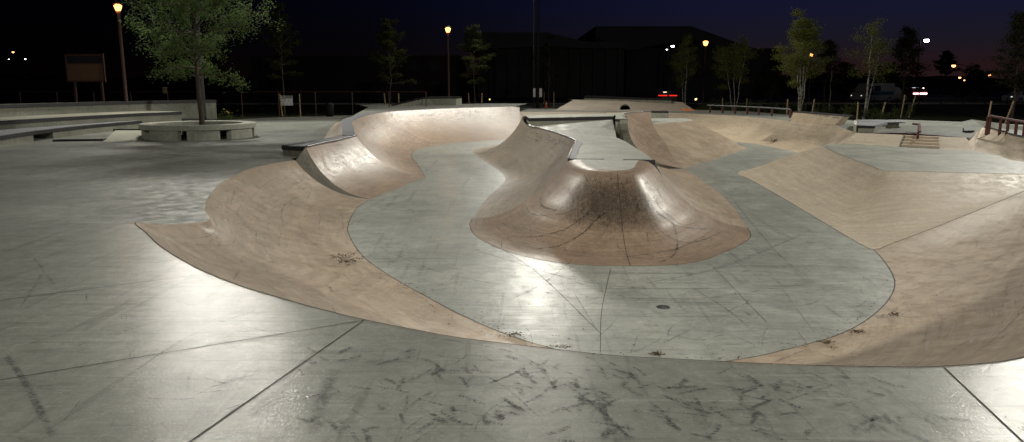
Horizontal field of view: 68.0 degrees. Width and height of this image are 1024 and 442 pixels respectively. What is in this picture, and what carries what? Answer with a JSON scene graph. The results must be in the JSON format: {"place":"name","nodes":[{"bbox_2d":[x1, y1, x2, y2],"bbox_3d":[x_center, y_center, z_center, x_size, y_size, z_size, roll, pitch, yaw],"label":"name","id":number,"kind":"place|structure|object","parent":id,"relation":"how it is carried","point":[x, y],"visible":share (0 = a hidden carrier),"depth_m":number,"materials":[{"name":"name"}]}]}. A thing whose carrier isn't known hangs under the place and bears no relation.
{"place":"outdoors","nodes":[
{"label":"outdoors","id":0,"kind":"place"},
{"bbox_2d":[0,115,351,236],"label":"plaza pavement","id":1,"kind":"structure","parent":0,"point":[48,185],"depth_m":17.15,"materials":[{"name":"concrete"}]},
{"bbox_2d":[0,121,141,146],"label":"seat step","id":2,"kind":"object","parent":1,"relation":"on","point":[8,137],"visible":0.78,"depth_m":29.24,"materials":[{"name":"concrete"}]},
{"bbox_2d":[52,138,106,141],"bbox_3d":[-15.572,-2.918,27.337,1.705,0.070,0.273,-2,10,-12],"label":"flat bar","id":3,"kind":"object","parent":1,"relation":"on","point":[62,140],"visible":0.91,"depth_m":27.20,"materials":[{"name":"metal"}]},
{"bbox_2d":[64,54,105,101],"bbox_3d":[-25.348,-7.987,45.335,2.301,3.919,0.255,0,10,0],"label":"notice board","id":4,"kind":"object","parent":1,"relation":"on","point":[85,67],"visible":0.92,"depth_m":45.06,"materials":[{"name":"wood"}]},
{"bbox_2d":[0,111,181,129],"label":"seat step","id":5,"kind":"object","parent":1,"relation":"on","point":[15,122],"visible":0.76,"depth_m":32.80,"materials":[{"name":"concrete"}]},
{"bbox_2d":[0,100,216,118],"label":"seat wall","id":6,"kind":"structure","parent":1,"relation":"on","point":[188,108],"depth_m":37.53,"materials":[{"name":"concrete"}]},
{"bbox_2d":[113,2,127,100],"bbox_3d":[-19.594,-7.842,38.215,0.426,6.153,0.415,0,10,0],"label":"street lamp","id":7,"kind":"object","parent":1,"relation":"on","point":[118,9],"visible":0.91,"depth_m":38.02,"materials":[{"name":"grey metal"}]},
{"bbox_2d":[103,129,141,141],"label":"kicker ramp","id":8,"kind":"structure","parent":1,"relation":"on","point":[125,135],"depth_m":28.76,"materials":[{"name":"concrete"}]},
{"bbox_2d":[138,120,256,140],"bbox_3d":[-12.050,-3.495,29.243,4.200,0.570,4.200,0,10,0],"label":"tree planter","id":9,"kind":"object","parent":1,"relation":"on","point":[191,130],"visible":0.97,"depth_m":27.71,"materials":[{"name":"concrete"}]},
{"bbox_2d":[115,0,284,124],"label":"shade tree","id":10,"kind":"object","parent":9,"relation":"in","point":[182,9],"visible":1,"depth_m":28.34,"materials":[{"name":"green plant"}]},
{"bbox_2d":[325,102,333,116],"bbox_3d":[-11.616,-7.046,48.321,0.580,1.010,0.580,0,10,0],"label":"litter bin","id":11,"kind":"object","parent":1,"relation":"on","point":[329,107],"visible":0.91,"depth_m":48.13,"materials":[{"name":"paint"}]},
{"bbox_2d":[324,117,348,138],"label":"bank ramp","id":12,"kind":"structure","parent":1,"relation":"on","point":[335,130],"depth_m":29.91,"materials":[{"name":"brown concrete"}]},
{"bbox_2d":[195,1,206,119],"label":"trunk","id":13,"kind":"object","parent":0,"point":[202,84],"visible":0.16,"depth_m":39.28,"materials":[{"name":"wood"}]},
{"bbox_2d":[248,55,466,99],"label":"brick building","id":14,"kind":"structure","parent":0,"point":[333,76],"depth_m":108.11,"materials":[{"name":"brick"}]},
{"bbox_2d":[258,60,268,69],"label":"window","id":15,"kind":"structure","parent":14,"relation":"in","point":[261,66],"depth_m":107.71,"materials":[{"name":"black glass"}]},
{"bbox_2d":[259,81,269,90],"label":"window","id":16,"kind":"structure","parent":14,"relation":"in","point":[263,85],"depth_m":108.19,"materials":[{"name":"black glass"}]},
{"bbox_2d":[280,81,290,90],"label":"window","id":17,"kind":"structure","parent":14,"relation":"in","point":[287,84],"depth_m":108.19,"materials":[{"name":"black glass"}]},
{"bbox_2d":[301,60,311,69],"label":"window","id":18,"kind":"structure","parent":14,"relation":"in","point":[305,64],"depth_m":107.71,"materials":[{"name":"black glass"}]},
{"bbox_2d":[302,81,312,90],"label":"window","id":19,"kind":"structure","parent":14,"relation":"in","point":[306,85],"depth_m":108.21,"materials":[{"name":"black glass"}]},
{"bbox_2d":[322,60,332,69],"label":"window","id":20,"kind":"structure","parent":14,"relation":"in","point":[326,64],"depth_m":107.69,"materials":[{"name":"black glass"}]},
{"bbox_2d":[323,81,333,90],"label":"window","id":21,"kind":"structure","parent":14,"relation":"in","point":[327,85],"depth_m":108.19,"materials":[{"name":"black glass"}]},
{"bbox_2d":[344,81,354,90],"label":"window","id":22,"kind":"structure","parent":14,"relation":"in","point":[349,85],"depth_m":108.18,"materials":[{"name":"black glass"}]},
{"bbox_2d":[344,60,354,69],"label":"window","id":23,"kind":"structure","parent":14,"relation":"in","point":[348,64],"depth_m":107.71,"materials":[{"name":"black glass"}]},
{"bbox_2d":[365,60,375,69],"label":"window","id":24,"kind":"structure","parent":14,"relation":"in","point":[369,65],"depth_m":107.71,"materials":[{"name":"black glass"}]},
{"bbox_2d":[366,81,376,90],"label":"window","id":25,"kind":"structure","parent":14,"relation":"in","point":[370,85],"depth_m":108.21,"materials":[{"name":"black glass"}]},
{"bbox_2d":[387,81,397,90],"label":"window","id":26,"kind":"structure","parent":14,"relation":"in","point":[394,87],"depth_m":108.21,"materials":[{"name":"black glass"}]},
{"bbox_2d":[408,60,418,69],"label":"window","id":27,"kind":"structure","parent":14,"relation":"in","point":[412,64],"depth_m":107.69,"materials":[{"name":"black glass"}]},
{"bbox_2d":[409,81,418,90],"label":"window","id":28,"kind":"structure","parent":14,"relation":"in","point":[412,86],"depth_m":108.21,"materials":[{"name":"black glass"}]},
{"bbox_2d":[430,60,439,69],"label":"window","id":29,"kind":"structure","parent":14,"relation":"in","point":[434,64],"depth_m":107.69,"materials":[{"name":"black glass"}]},
{"bbox_2d":[430,81,440,90],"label":"window","id":30,"kind":"structure","parent":14,"relation":"in","point":[434,85],"depth_m":108.19,"materials":[{"name":"black glass"}]},
{"bbox_2d":[351,103,527,116],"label":"deck","id":31,"kind":"structure","parent":0,"point":[380,107],"depth_m":50.52,"materials":[{"name":"concrete"}]},
{"bbox_2d":[391,96,461,105],"bbox_3d":[-5.959,-8.278,52.899,5.135,0.773,1.812,-3,11,-15],"label":"hubba ledge","id":32,"kind":"object","parent":31,"relation":"on","point":[440,100],"visible":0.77,"depth_m":52.54,"materials":[{"name":"concrete"}]},
{"bbox_2d":[0,73,1021,85],"bbox_3d":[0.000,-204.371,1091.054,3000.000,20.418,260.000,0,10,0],"label":"hills","id":33,"kind":"structure","parent":0,"point":[40,79],"depth_m":988.45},
{"bbox_2d":[0,223,1023,441],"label":"concrete deck","id":34,"kind":"structure","parent":0,"point":[133,332],"depth_m":4.40,"materials":[{"name":"grey concrete"}]},
{"bbox_2d":[0,86,1023,124],"bbox_3d":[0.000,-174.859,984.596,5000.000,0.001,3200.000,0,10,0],"label":"ground","id":35,"kind":"structure","parent":0,"point":[946,112],"depth_m":102.95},
{"bbox_2d":[3,92,426,117],"bbox_3d":[-24.539,-7.588,49.444,38.973,1.679,0.074,0,10,0],"label":"chain fence","id":36,"kind":"object","parent":35,"relation":"on","point":[241,98],"visible":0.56,"depth_m":49.41,"materials":[{"name":"grey metal"}]},
{"bbox_2d":[260,2,302,115],"bbox_3d":[-15.575,-10.992,51.546,2.992,7.640,3.828,0,10,0],"label":"young tree","id":37,"kind":"object","parent":35,"relation":"on","point":[284,51],"visible":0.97,"depth_m":51.00,"materials":[{"name":"green plant"}]},
{"bbox_2d":[279,94,300,115],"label":"tree stakes","id":38,"kind":"object","parent":35,"relation":"on","point":[288,96],"visible":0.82,"depth_m":51.16,"materials":[{"name":"brown wood"}]},
{"bbox_2d":[281,96,292,104],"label":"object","id":39,"kind":"object","parent":38,"relation":"attached to","point":[288,100],"visible":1,"depth_m":51.51,"materials":[{"name":"paint"}]},
{"bbox_2d":[365,18,416,103],"bbox_3d":[-8.933,-11.158,54.691,3.456,6.859,3.800,5,11,26],"label":"young tree","id":40,"kind":"object","parent":35,"relation":"on","point":[389,33],"visible":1,"depth_m":54.57,"materials":[{"name":"green plant"}]},
{"bbox_2d":[445,26,450,96],"bbox_3d":[-4.515,-10.694,53.959,0.448,6.194,0.437,0,10,0],"label":"street lamp","id":41,"kind":"object","parent":35,"relation":"on","point":[447,28],"visible":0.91,"depth_m":53.71,"materials":[{"name":"grey metal"}]},
{"bbox_2d":[457,24,495,102],"bbox_3d":[-2.668,-11.435,56.958,3.041,6.603,4.409,0,10,0],"label":"young tree","id":42,"kind":"object","parent":35,"relation":"on","point":[470,59],"visible":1,"depth_m":56.52,"materials":[{"name":"green plant"}]},
{"bbox_2d":[653,91,676,100],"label":"car","id":43,"kind":"object","parent":35,"relation":"on","point":[672,95],"visible":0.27,"depth_m":81.41,"materials":[{"name":"grey paint"}]},
{"bbox_2d":[577,26,782,95],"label":"arena building","id":44,"kind":"structure","parent":35,"relation":"on","point":[646,46],"depth_m":146.91,"materials":[{"name":"metal"}]},
{"bbox_2d":[637,64,646,76],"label":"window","id":45,"kind":"structure","parent":44,"relation":"in","point":[641,68],"depth_m":147.04,"materials":[{"name":"black glass"}]},
{"bbox_2d":[650,64,659,76],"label":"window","id":46,"kind":"structure","parent":44,"relation":"in","point":[654,68],"depth_m":147.04,"materials":[{"name":"black glass"}]},
{"bbox_2d":[664,64,673,76],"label":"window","id":47,"kind":"structure","parent":44,"relation":"in","point":[670,70],"depth_m":147.04,"materials":[{"name":"black glass"}]},
{"bbox_2d":[689,64,699,76],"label":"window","id":48,"kind":"structure","parent":44,"relation":"in","point":[697,74],"depth_m":147.04,"materials":[{"name":"black glass"}]},
{"bbox_2d":[702,64,712,76],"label":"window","id":49,"kind":"structure","parent":44,"relation":"in","point":[708,68],"depth_m":147.04,"materials":[{"name":"black glass"}]},
{"bbox_2d":[742,64,752,76],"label":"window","id":50,"kind":"structure","parent":44,"relation":"in","point":[750,66],"depth_m":147.07,"materials":[{"name":"black glass"}]},
{"bbox_2d":[667,33,699,103],"bbox_3d":[13.820,-11.966,60.969,2.967,6.242,3.246,0,10,0],"label":"birch tree","id":51,"kind":"object","parent":35,"relation":"on","point":[679,64],"visible":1,"depth_m":60.64,"materials":[{"name":"green plant"}]},
{"bbox_2d":[702,39,707,107],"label":"street lamp","id":52,"kind":"object","parent":35,"relation":"on","point":[705,42],"visible":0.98,"depth_m":70.54,"materials":[{"name":"grey metal"}]},
{"bbox_2d":[710,33,762,110],"bbox_3d":[16.706,-11.079,56.825,3.988,5.981,3.667,-8,13,-39],"label":"birch tree","id":53,"kind":"object","parent":35,"relation":"on","point":[733,58],"visible":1,"depth_m":56.65,"materials":[{"name":"green plant"}]},
{"bbox_2d":[770,7,837,110],"bbox_3d":[18.718,-10.301,49.346,3.733,7.072,4.000,-4,11,-21],"label":"birch tree","id":54,"kind":"object","parent":35,"relation":"on","point":[806,42],"visible":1,"depth_m":48.67,"materials":[{"name":"green plant"}]},
{"bbox_2d":[812,39,841,105],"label":"dark tree","id":55,"kind":"object","parent":35,"relation":"on","point":[823,53],"visible":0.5,"depth_m":76.15,"materials":[{"name":"green plant"}]},
{"bbox_2d":[819,43,843,106],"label":"birch tree","id":56,"kind":"object","parent":35,"relation":"on","point":[831,70],"visible":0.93,"depth_m":64.61,"materials":[{"name":"green plant"}]},
{"bbox_2d":[826,61,865,100],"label":"bushy tree","id":57,"kind":"object","parent":35,"relation":"on","point":[844,73],"visible":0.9,"depth_m":98.02,"materials":[{"name":"green plant"}]},
{"bbox_2d":[840,100,857,119],"bbox_3d":[20.539,-6.815,46.603,1.146,1.176,1.204,-6,12,-30],"label":"shrub","id":58,"kind":"object","parent":35,"relation":"on","point":[846,112],"visible":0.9,"depth_m":46.50,"materials":[{"name":"green plant"}]},
{"bbox_2d":[859,103,885,119],"bbox_3d":[21.894,-6.658,46.089,1.488,1.057,1.766,0,10,0],"label":"shrub","id":59,"kind":"object","parent":35,"relation":"on","point":[868,114],"visible":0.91,"depth_m":46.20,"materials":[{"name":"green plant"}]},
{"bbox_2d":[845,16,901,119],"bbox_3d":[21.773,-9.287,46.205,4.155,6.200,2.676,3,11,16],"label":"birch tree","id":60,"kind":"object","parent":35,"relation":"on","point":[879,45],"visible":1,"depth_m":45.98,"materials":[{"name":"green plant"}]},
{"bbox_2d":[871,108,899,119],"bbox_3d":[21.674,-6.201,44.269,1.407,0.797,1.279,0,10,0],"label":"shrub","id":61,"kind":"object","parent":35,"relation":"on","point":[882,116],"visible":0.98,"depth_m":44.15,"materials":[{"name":"green plant"}]},
{"bbox_2d":[870,61,907,99],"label":"bushy tree","id":62,"kind":"object","parent":35,"relation":"on","point":[890,77],"visible":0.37,"depth_m":102.78,"materials":[{"name":"green plant"}]},
{"bbox_2d":[891,103,915,119],"bbox_3d":[22.656,-6.300,43.813,1.372,1.152,1.170,2,10,10],"label":"shrub","id":63,"kind":"object","parent":35,"relation":"on","point":[907,114],"visible":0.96,"depth_m":43.77,"materials":[{"name":"green plant"}]},
{"bbox_2d":[886,24,932,108],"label":"dark tree","id":64,"kind":"object","parent":35,"relation":"on","point":[907,42],"visible":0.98,"depth_m":66.16,"materials":[{"name":"green plant"}]},
{"bbox_2d":[901,87,926,100],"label":"car","id":65,"kind":"object","parent":35,"relation":"on","point":[919,92],"visible":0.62,"depth_m":96.62,"materials":[{"name":"black paint"}]},
{"bbox_2d":[873,97,1023,107],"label":"post fence","id":66,"kind":"object","parent":35,"relation":"on","point":[985,101],"visible":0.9,"depth_m":71.99,"materials":[{"name":"paint"}]},
{"bbox_2d":[988,101,1014,123],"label":"tree stakes","id":67,"kind":"object","parent":35,"relation":"on","point":[991,104],"visible":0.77,"depth_m":39.55,"materials":[{"name":"brown wood"}]},
{"bbox_2d":[982,9,1023,121],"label":"dark tree","id":68,"kind":"object","parent":35,"relation":"on","point":[1018,24],"visible":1,"depth_m":43.01,"materials":[{"name":"green plant"}]},
{"bbox_2d":[0,101,1023,102],"bbox_3d":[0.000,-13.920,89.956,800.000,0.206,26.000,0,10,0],"label":"road","id":69,"kind":"structure","parent":0,"point":[567,102],"depth_m":91.17,"materials":[{"name":"black asphalt"}]},
{"bbox_2d":[850,83,894,102],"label":"parked van","id":70,"kind":"object","parent":69,"relation":"on","point":[884,91],"visible":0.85,"depth_m":89.95,"materials":[{"name":"white paint"}]},
{"bbox_2d":[885,87,906,101],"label":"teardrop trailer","id":71,"kind":"object","parent":69,"relation":"on","point":[898,92],"visible":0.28,"depth_m":94.92,"materials":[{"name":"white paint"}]},
{"bbox_2d":[1002,91,1023,102],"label":"car","id":72,"kind":"object","parent":69,"relation":"on","point":[1020,96],"visible":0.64,"depth_m":84.18,"materials":[{"name":"silver metal"}]},
{"bbox_2d":[0,103,1023,104],"bbox_3d":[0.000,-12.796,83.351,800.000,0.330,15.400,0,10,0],"label":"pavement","id":73,"kind":"structure","parent":0,"point":[566,103],"depth_m":83.02,"materials":[{"name":"concrete"}]},
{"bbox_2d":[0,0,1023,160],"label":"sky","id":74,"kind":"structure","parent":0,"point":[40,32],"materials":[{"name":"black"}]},
{"bbox_2d":[464,32,626,97],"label":"long building","id":75,"kind":"structure","parent":0,"point":[592,69],"depth_m":122.24,"materials":[{"name":"metal"}]},
{"bbox_2d":[486,70,494,80],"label":"window","id":76,"kind":"structure","parent":75,"relation":"in","point":[490,74],"depth_m":122.67,"materials":[{"name":"black glass"}]},
{"bbox_2d":[498,70,506,80],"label":"window","id":77,"kind":"structure","parent":75,"relation":"in","point":[502,74],"depth_m":122.67,"materials":[{"name":"black glass"}]},
{"bbox_2d":[510,70,518,80],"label":"window","id":78,"kind":"structure","parent":75,"relation":"in","point":[514,74],"depth_m":122.67,"materials":[{"name":"black glass"}]},
{"bbox_2d":[522,70,530,80],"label":"window","id":79,"kind":"structure","parent":75,"relation":"in","point":[526,74],"depth_m":122.67,"materials":[{"name":"black glass"}]},
{"bbox_2d":[571,70,579,80],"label":"window","id":80,"kind":"structure","parent":75,"relation":"in","point":[575,74],"depth_m":122.67,"materials":[{"name":"black glass"}]},
{"bbox_2d":[583,70,591,80],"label":"window","id":81,"kind":"structure","parent":75,"relation":"in","point":[587,73],"depth_m":122.67,"materials":[{"name":"black glass"}]},
{"bbox_2d":[596,70,603,80],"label":"window","id":82,"kind":"structure","parent":75,"relation":"in","point":[599,73],"depth_m":122.67,"materials":[{"name":"black glass"}]},
{"bbox_2d":[608,70,615,80],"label":"window","id":83,"kind":"structure","parent":75,"relation":"in","point":[611,73],"depth_m":122.67,"materials":[{"name":"black glass"}]},
{"bbox_2d":[470,113,750,265],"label":"ramp island","id":84,"kind":"structure","parent":0,"point":[594,193],"depth_m":15.56,"materials":[{"name":"brown concrete"}]},
{"bbox_2d":[525,113,616,128],"bbox_3d":[2.632,-4.168,32.057,4.122,0.660,3.502,0,10,0],"label":"grind ledge","id":85,"kind":"object","parent":84,"relation":"on","point":[538,120],"visible":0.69,"depth_m":30.40,"materials":[{"name":"concrete"}]},
{"bbox_2d":[347,139,1020,361],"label":"bowl floor","id":86,"kind":"structure","parent":0,"point":[788,275],"depth_m":12.36,"materials":[{"name":"concrete"}]},
{"bbox_2d":[341,106,520,176],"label":"bowl wall","id":87,"kind":"structure","parent":86,"relation":"on","point":[395,139],"depth_m":39.88,"materials":[{"name":"brown concrete"}]},
{"bbox_2d":[136,160,1023,367],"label":"bowl wall","id":88,"kind":"structure","parent":86,"relation":"on","point":[277,229],"depth_m":11.25,"materials":[{"name":"brown concrete"}]},
{"bbox_2d":[281,135,423,198],"bbox_3d":[-4.741,-1.726,22.954,3.028,1.386,5.484,2,10,12],"label":"quarter pipe","id":89,"kind":"object","parent":88,"relation":"on","point":[351,165],"visible":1,"depth_m":22.39,"materials":[{"name":"brown concrete"}]},
{"bbox_2d":[615,111,682,168],"bbox_3d":[5.182,-3.302,31.893,2.432,2.354,10.152,0,10,2],"label":"quarter pipe","id":90,"kind":"object","parent":86,"relation":"on","point":[637,130],"visible":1,"depth_m":29.71,"materials":[{"name":"brown concrete"}]},
{"bbox_2d":[340,205,958,361],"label":"leaf litter","id":91,"kind":"object","parent":86,"relation":"on","point":[656,325],"visible":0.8,"depth_m":9.85,"materials":[{"name":"brown plant"}]},
{"bbox_2d":[520,112,855,152],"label":"bowl wall","id":92,"kind":"structure","parent":86,"relation":"on","point":[797,137],"depth_m":39.22,"materials":[{"name":"concrete"}]},
{"bbox_2d":[651,118,745,167],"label":"roller bank","id":93,"kind":"structure","parent":86,"relation":"on","point":[689,142],"depth_m":32.77,"materials":[{"name":"brown concrete"}]},
{"bbox_2d":[738,133,1023,248],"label":"bank ramp","id":94,"kind":"structure","parent":86,"relation":"on","point":[867,206],"depth_m":18.34,"materials":[{"name":"beige concrete"}]},
{"bbox_2d":[514,105,1022,137],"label":"pavement","id":95,"kind":"structure","parent":0,"point":[943,128],"depth_m":37.04,"materials":[{"name":"concrete"}]},
{"bbox_2d":[533,0,534,106],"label":"flagpole","id":96,"kind":"object","parent":95,"relation":"on","point":[533,52],"visible":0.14,"depth_m":62.48,"materials":[{"name":"metal"}]},
{"bbox_2d":[536,0,539,107],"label":"floodlight mast","id":97,"kind":"object","parent":95,"relation":"on","point":[537,82],"visible":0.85,"depth_m":58.71,"materials":[{"name":"metal"}]},
{"bbox_2d":[530,34,565,106],"bbox_3d":[3.090,-12.294,62.754,3.354,6.242,2.429,0,10,0],"label":"young tree","id":98,"kind":"object","parent":95,"relation":"on","point":[545,70],"visible":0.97,"depth_m":62.59,"materials":[{"name":"green plant"}]},
{"bbox_2d":[556,99,694,110],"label":"back bank","id":99,"kind":"structure","parent":95,"relation":"on","point":[589,105],"depth_m":54.44,"materials":[{"name":"brown concrete"}]},
{"bbox_2d":[584,96,671,102],"bbox_3d":[8.554,-8.853,56.155,6.594,0.800,0.956,4,11,21],"label":"grind ledge","id":100,"kind":"object","parent":99,"relation":"on","point":[655,100],"visible":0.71,"depth_m":55.66,"materials":[{"name":"concrete"}]},
{"bbox_2d":[650,110,668,117],"bbox_3d":[7.952,-5.747,41.008,0.940,0.400,1.392,2,10,9],"label":"ledge","id":101,"kind":"object","parent":95,"relation":"on","point":[659,114],"visible":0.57,"depth_m":40.41,"materials":[{"name":"concrete"}]},
{"bbox_2d":[707,105,791,117],"bbox_3d":[14.503,-6.745,46.347,0.661,0.515,8.878,-3,11,-16],"label":"grind rail","id":102,"kind":"object","parent":95,"relation":"on","point":[771,108],"visible":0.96,"depth_m":46.52,"materials":[{"name":"brown metal"}]},
{"bbox_2d":[791,111,852,124],"bbox_3d":[14.915,-4.996,36.710,1.079,0.483,4.603,-1,10,-7],"label":"wall extension","id":103,"kind":"object","parent":95,"relation":"on","point":[820,118],"depth_m":36.06,"materials":[{"name":"concrete"}]},
{"bbox_2d":[853,120,905,132],"bbox_3d":[14.857,-3.990,31.690,2.038,0.380,5.452,9,13,39],"label":"round ledge","id":104,"kind":"object","parent":95,"relation":"on","point":[869,126],"visible":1,"depth_m":30.77,"materials":[{"name":"concrete"}]},
{"bbox_2d":[677,94,1007,99],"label":"car park","id":105,"kind":"structure","parent":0,"point":[836,97],"depth_m":126.46,"materials":[{"name":"black asphalt"}]},
{"bbox_2d":[932,50,961,94],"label":"dark tree","id":106,"kind":"object","parent":105,"relation":"on","point":[945,66],"visible":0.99,"depth_m":156.09,"materials":[{"name":"green plant"}]},
{"bbox_2d":[820,143,1023,173],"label":"concrete platform","id":107,"kind":"structure","parent":0,"point":[890,158],"depth_m":22.13,"materials":[{"name":"concrete"}]},
{"bbox_2d":[845,133,902,145],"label":"bank ramp","id":108,"kind":"structure","parent":107,"relation":"on","point":[877,139],"depth_m":28.03,"materials":[{"name":"beige concrete"}]},
{"bbox_2d":[899,134,939,148],"bbox_3d":[14.515,-2.805,26.923,1.286,0.394,1.797,6,12,31],"label":"stair flight","id":109,"kind":"object","parent":107,"relation":"on","point":[922,141],"visible":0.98,"depth_m":26.77,"materials":[{"name":"beige concrete"}]},
{"bbox_2d":[938,136,972,150],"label":"bank ramp","id":110,"kind":"structure","parent":107,"relation":"on","point":[957,143],"depth_m":26.11,"materials":[{"name":"beige concrete"}]},
{"bbox_2d":[950,120,1023,161],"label":"bank ramp","id":111,"kind":"structure","parent":107,"relation":"on","point":[1009,145],"depth_m":25.90,"materials":[{"name":"beige concrete"}]},
{"bbox_2d":[984,115,1023,135],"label":"red railing","id":112,"kind":"object","parent":111,"relation":"on","point":[988,125],"visible":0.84,"depth_m":27.14,"materials":[{"name":"metal"}]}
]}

